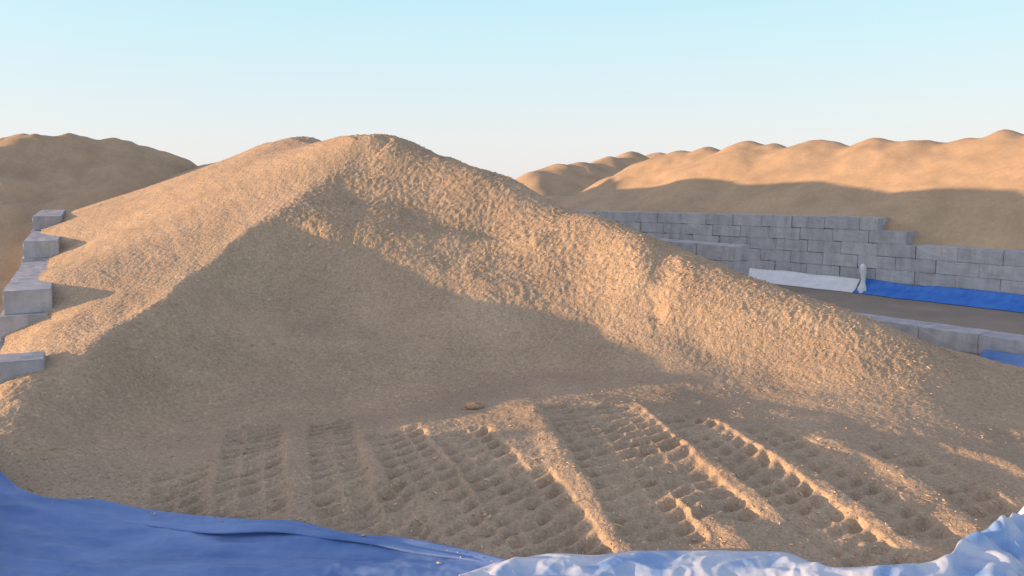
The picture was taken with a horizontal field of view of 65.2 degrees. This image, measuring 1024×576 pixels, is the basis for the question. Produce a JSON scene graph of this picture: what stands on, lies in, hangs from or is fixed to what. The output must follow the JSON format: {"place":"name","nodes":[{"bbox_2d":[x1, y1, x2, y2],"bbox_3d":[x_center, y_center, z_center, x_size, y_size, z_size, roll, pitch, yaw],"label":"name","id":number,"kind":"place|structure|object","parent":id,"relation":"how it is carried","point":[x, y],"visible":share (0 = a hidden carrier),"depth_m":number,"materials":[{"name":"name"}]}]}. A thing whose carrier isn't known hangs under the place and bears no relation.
{"place":"outdoors","nodes":[
{"label":"outdoors","id":0,"kind":"place"},
{"bbox_2d":[0,179,1023,334],"bbox_3d":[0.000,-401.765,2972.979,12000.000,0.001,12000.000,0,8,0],"label":"ground","id":1,"kind":"structure","parent":0,"point":[1005,321],"depth_m":27.56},
{"bbox_2d":[0,209,65,383],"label":"block wall","id":2,"kind":"structure","parent":1,"relation":"on","point":[27,294],"depth_m":17.21,"materials":[{"name":"concrete"}]},
{"bbox_2d":[0,133,197,299],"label":"grain pile","id":3,"kind":"object","parent":1,"relation":"on","point":[68,172],"visible":0.33,"depth_m":38.65,"materials":[{"name":"beige food"}]},
{"bbox_2d":[0,471,507,575],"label":"blue tarp","id":4,"kind":"object","parent":1,"relation":"on","point":[42,536],"visible":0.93,"depth_m":9.04,"materials":[{"name":"blue plastic"}]},
{"bbox_2d":[0,134,1023,566],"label":"grain pile","id":5,"kind":"object","parent":1,"relation":"on","point":[338,334],"visible":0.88,"depth_m":15.36,"materials":[{"name":"beige food"}]},
{"bbox_2d":[464,402,483,409],"bbox_3d":[-0.671,2.091,14.179,0.351,0.129,0.280,0,8,0],"label":"clod","id":6,"kind":"object","parent":5,"relation":"on","point":[473,405],"visible":0.99,"depth_m":14.09,"materials":[{"name":"brown soil"}]},
{"bbox_2d":[459,506,1023,575],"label":"pale tarp","id":7,"kind":"object","parent":5,"relation":"on","point":[995,548],"visible":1,"depth_m":8.53,"materials":[{"name":"white plastic"}]},
{"bbox_2d":[515,151,664,195],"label":"grain pile","id":8,"kind":"object","parent":1,"relation":"on","point":[573,179],"visible":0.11,"depth_m":73.98,"materials":[{"name":"beige food"}]},
{"bbox_2d":[543,129,1023,273],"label":"grain pile","id":9,"kind":"object","parent":1,"relation":"on","point":[966,192],"visible":0.62,"depth_m":36.02,"materials":[{"name":"beige food"}]},
{"bbox_2d":[573,210,1023,294],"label":"block wall","id":10,"kind":"structure","parent":1,"relation":"on","point":[844,246],"depth_m":32.52,"materials":[{"name":"concrete"}]},
{"bbox_2d":[749,268,859,292],"bbox_3d":[11.162,-0.521,34.904,0.640,0.546,8.004,-6,10,-38],"label":"white sheet","id":11,"kind":"object","parent":1,"relation":"on","point":[813,281],"visible":0.56,"depth_m":33.59,"materials":[{"name":"white plastic"}]},
{"bbox_2d":[658,238,1023,354],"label":"block wall","id":12,"kind":"structure","parent":1,"relation":"on","point":[735,257],"depth_m":21.51,"materials":[{"name":"concrete"}]},
{"bbox_2d":[857,264,866,293],"bbox_3d":[13.853,-0.371,31.584,0.407,1.181,0.390,-6,10,-37],"label":"plastic bundle","id":13,"kind":"object","parent":1,"relation":"on","point":[862,284],"visible":1,"depth_m":31.51,"materials":[{"name":"white plastic"}]},
{"bbox_2d":[854,279,1023,312],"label":"blue tarp","id":14,"kind":"object","parent":1,"relation":"on","point":[980,298],"visible":1,"depth_m":29.15,"materials":[{"name":"blue plastic"}]},
{"bbox_2d":[979,349,1023,366],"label":"blue tarp","id":15,"kind":"object","parent":1,"relation":"on","point":[1010,358],"visible":0.84,"depth_m":19.77,"materials":[{"name":"blue plastic"}]},
{"bbox_2d":[0,0,1023,178],"label":"sky","id":16,"kind":"structure","parent":0,"point":[511,88],"materials":[{"name":"blue"}]}
]}

